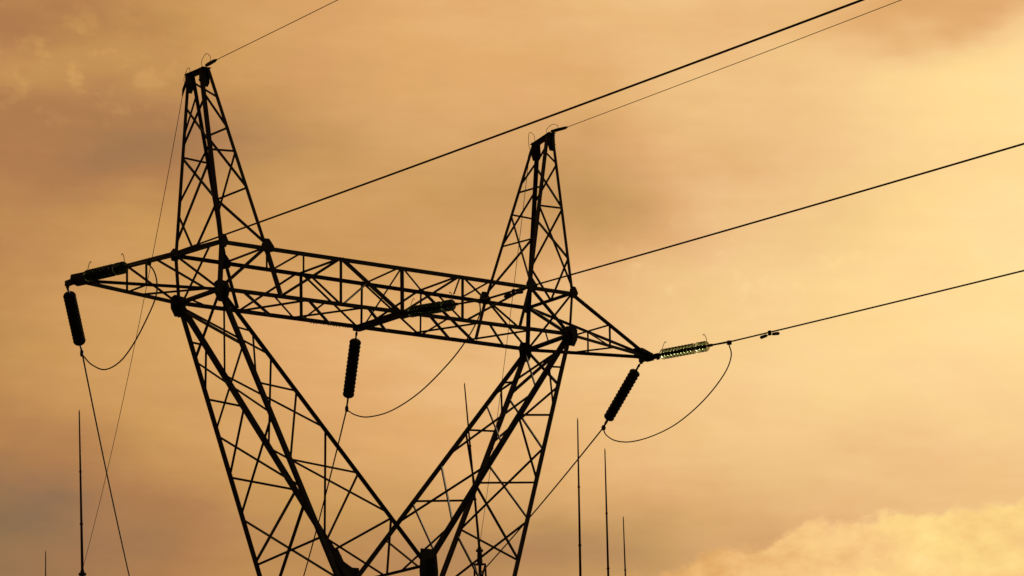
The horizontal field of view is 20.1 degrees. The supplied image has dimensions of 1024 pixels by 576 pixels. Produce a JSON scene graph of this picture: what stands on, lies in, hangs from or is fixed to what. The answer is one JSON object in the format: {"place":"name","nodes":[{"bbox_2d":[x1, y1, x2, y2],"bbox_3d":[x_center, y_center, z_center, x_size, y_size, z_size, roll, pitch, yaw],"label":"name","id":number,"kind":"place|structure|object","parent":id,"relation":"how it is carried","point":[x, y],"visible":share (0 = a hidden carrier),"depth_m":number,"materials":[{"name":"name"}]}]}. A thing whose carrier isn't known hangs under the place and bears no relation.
{"place":"outdoors","nodes":[
{"label":"outdoors","id":0,"kind":"place"},
{"bbox_2d":[0,0,1023,575],"label":"sky","id":1,"kind":"structure","parent":0,"point":[886,440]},
{"bbox_2d":[577,418,581,575],"bbox_3d":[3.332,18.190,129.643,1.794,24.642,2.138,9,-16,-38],"label":"lightning mast","id":2,"kind":"object","parent":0,"point":[579,544],"visible":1,"depth_m":130.84,"materials":[{"name":"metal"}]},
{"label":"ground","id":3,"kind":"structure","parent":0,"visible":0},
{"bbox_2d":[79,410,85,575],"bbox_3d":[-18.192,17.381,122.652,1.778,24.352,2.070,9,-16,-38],"label":"lightning mast","id":4,"kind":"object","parent":3,"relation":"on","point":[82,572],"visible":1,"depth_m":123.95,"materials":[{"name":"metal"}]},
{"bbox_2d":[65,66,660,575],"bbox_3d":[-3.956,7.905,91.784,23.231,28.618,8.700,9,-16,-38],"label":"transmission tower","id":5,"kind":"structure","parent":3,"relation":"on","point":[391,310],"depth_m":91.74,"materials":[{"name":"metal"}]},
{"bbox_2d":[63,288,85,356],"bbox_3d":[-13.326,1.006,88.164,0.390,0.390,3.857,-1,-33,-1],"label":"insulator string","id":6,"kind":"object","parent":5,"relation":"hanging from","point":[74,317],"visible":1,"depth_m":87.88,"materials":[{"name":"ceramic"}]},
{"bbox_2d":[82,357,129,575],"bbox_3d":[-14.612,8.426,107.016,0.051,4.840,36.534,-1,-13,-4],"label":"conductor","id":7,"kind":"object","parent":6,"relation":"hanging from","point":[104,462],"visible":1,"depth_m":99.67,"materials":[{"name":"metal"}]},
{"bbox_2d":[83,253,150,281],"bbox_3d":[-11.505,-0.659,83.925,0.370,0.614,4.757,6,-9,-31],"label":"insulator string","id":8,"kind":"object","parent":5,"relation":"attached to","point":[106,271],"visible":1,"depth_m":84.10,"materials":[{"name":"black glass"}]},
{"bbox_2d":[83,265,157,369],"bbox_3d":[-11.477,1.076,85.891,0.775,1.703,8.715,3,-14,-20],"label":"jumper cable","id":9,"kind":"object","parent":8,"relation":"hanging from","point":[140,330],"visible":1,"depth_m":85.67,"materials":[{"name":"metal"}]},
{"bbox_2d":[149,0,863,261],"bbox_3d":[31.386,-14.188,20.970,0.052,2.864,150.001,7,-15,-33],"label":"conductor","id":10,"kind":"object","parent":8,"relation":"attached to","point":[675,69],"visible":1,"depth_m":65.87,"materials":[{"name":"metal"}]},
{"bbox_2d":[82,68,189,568],"bbox_3d":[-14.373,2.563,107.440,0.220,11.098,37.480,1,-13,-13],"label":"ground wire","id":11,"kind":"object","parent":5,"relation":"attached to","point":[183,89],"visible":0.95,"depth_m":100.48,"materials":[{"name":"black metal"}]},
{"bbox_2d":[201,0,336,66],"bbox_3d":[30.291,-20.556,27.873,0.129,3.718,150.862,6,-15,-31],"label":"ground wire","id":12,"kind":"object","parent":5,"relation":"attached to","point":[209,63],"visible":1,"depth_m":88.43,"materials":[{"name":"black metal"}]},
{"bbox_2d":[343,331,360,411],"bbox_3d":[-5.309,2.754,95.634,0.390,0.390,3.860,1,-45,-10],"label":"insulator string","id":13,"kind":"object","parent":5,"relation":"hanging from","point":[352,367],"visible":1,"depth_m":95.39,"materials":[{"name":"ceramic"}]},
{"bbox_2d":[303,412,346,575],"bbox_3d":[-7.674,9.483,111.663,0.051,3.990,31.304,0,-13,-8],"label":"conductor","id":14,"kind":"object","parent":13,"relation":"hanging from","point":[327,488],"visible":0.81,"depth_m":104.43,"materials":[{"name":"metal"}]},
{"bbox_2d":[406,292,482,317],"bbox_3d":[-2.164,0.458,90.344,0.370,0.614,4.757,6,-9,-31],"label":"insulator string","id":15,"kind":"object","parent":5,"relation":"attached to","point":[432,308],"visible":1,"depth_m":90.57,"materials":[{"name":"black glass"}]},
{"bbox_2d":[348,303,480,417],"bbox_3d":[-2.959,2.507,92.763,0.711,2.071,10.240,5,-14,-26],"label":"jumper cable","id":16,"kind":"object","parent":15,"relation":"hanging from","point":[431,380],"visible":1,"depth_m":92.64,"materials":[{"name":"metal"}]},
{"bbox_2d":[482,143,1023,300],"bbox_3d":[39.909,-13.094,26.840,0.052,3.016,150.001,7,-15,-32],"label":"conductor","id":17,"kind":"object","parent":15,"relation":"attached to","point":[963,161],"visible":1,"depth_m":76.51,"materials":[{"name":"metal"}]},
{"bbox_2d":[504,289,522,297],"bbox_3d":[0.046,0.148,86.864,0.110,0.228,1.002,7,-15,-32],"label":"vibration damper","id":18,"kind":"object","parent":17,"relation":"attached to","point":[513,292],"visible":1,"depth_m":86.84,"materials":[{"name":"black metal"}]},
{"bbox_2d":[479,132,534,545],"bbox_3d":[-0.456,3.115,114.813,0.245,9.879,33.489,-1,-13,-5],"label":"ground wire","id":19,"kind":"object","parent":5,"relation":"attached to","point":[510,313],"visible":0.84,"depth_m":107.91,"materials":[{"name":"black metal"}]},
{"bbox_2d":[601,363,639,429],"bbox_3d":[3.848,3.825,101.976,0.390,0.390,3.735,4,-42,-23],"label":"insulator string","id":20,"kind":"object","parent":5,"relation":"hanging from","point":[627,385],"visible":1,"depth_m":101.80,"materials":[{"name":"ceramic"}]},
{"bbox_2d":[479,429,601,574],"bbox_3d":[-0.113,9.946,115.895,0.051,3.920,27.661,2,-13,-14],"label":"conductor","id":21,"kind":"object","parent":20,"relation":"attached to","point":[545,498],"visible":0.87,"depth_m":109.93,"materials":[{"name":"metal"}]},
{"bbox_2d":[658,334,731,358],"bbox_3d":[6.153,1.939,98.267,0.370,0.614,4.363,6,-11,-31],"label":"insulator string","id":22,"kind":"object","parent":5,"relation":"hanging from","point":[684,350],"visible":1,"depth_m":98.37,"materials":[{"name":"green glass"}]},
{"bbox_2d":[603,345,731,442],"bbox_3d":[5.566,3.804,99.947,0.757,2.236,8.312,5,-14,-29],"label":"jumper cable","id":23,"kind":"object","parent":22,"relation":"hanging from","point":[681,419],"visible":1,"depth_m":99.95,"materials":[{"name":"metal"}]},
{"bbox_2d":[730,270,1023,341],"bbox_3d":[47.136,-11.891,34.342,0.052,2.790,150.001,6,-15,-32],"label":"conductor","id":24,"kind":"object","parent":22,"relation":"attached to","point":[880,305],"visible":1,"depth_m":89.80,"materials":[{"name":"metal"}]},
{"bbox_2d":[760,330,779,338],"bbox_3d":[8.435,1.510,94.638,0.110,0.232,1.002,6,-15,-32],"label":"vibration damper","id":25,"kind":"object","parent":24,"relation":"attached to","point":[769,334],"visible":1,"depth_m":94.63,"materials":[{"name":"black metal"}]},
{"bbox_2d":[546,0,900,132],"bbox_3d":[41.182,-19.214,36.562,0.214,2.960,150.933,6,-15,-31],"label":"ground wire","id":26,"kind":"object","parent":5,"relation":"attached to","point":[559,129],"visible":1,"depth_m":91.80,"materials":[{"name":"black metal"}]},
{"bbox_2d":[464,383,486,575],"bbox_3d":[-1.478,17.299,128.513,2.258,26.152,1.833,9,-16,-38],"label":"lightning mast","id":27,"kind":"object","parent":3,"relation":"on","point":[479,563],"visible":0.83,"depth_m":129.94,"materials":[{"name":"metal"}]},
{"bbox_2d":[604,449,609,575],"bbox_3d":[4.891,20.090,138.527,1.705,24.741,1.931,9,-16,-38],"label":"lightning mast","id":28,"kind":"object","parent":3,"relation":"on","point":[607,546],"visible":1,"depth_m":139.76,"materials":[{"name":"metal"}]},
{"bbox_2d":[623,517,625,575],"bbox_3d":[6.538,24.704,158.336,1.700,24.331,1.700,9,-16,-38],"label":"lightning mast","id":29,"kind":"object","parent":3,"relation":"on","point":[624,549],"visible":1,"depth_m":159.79,"materials":[{"name":"metal"}]}
]}

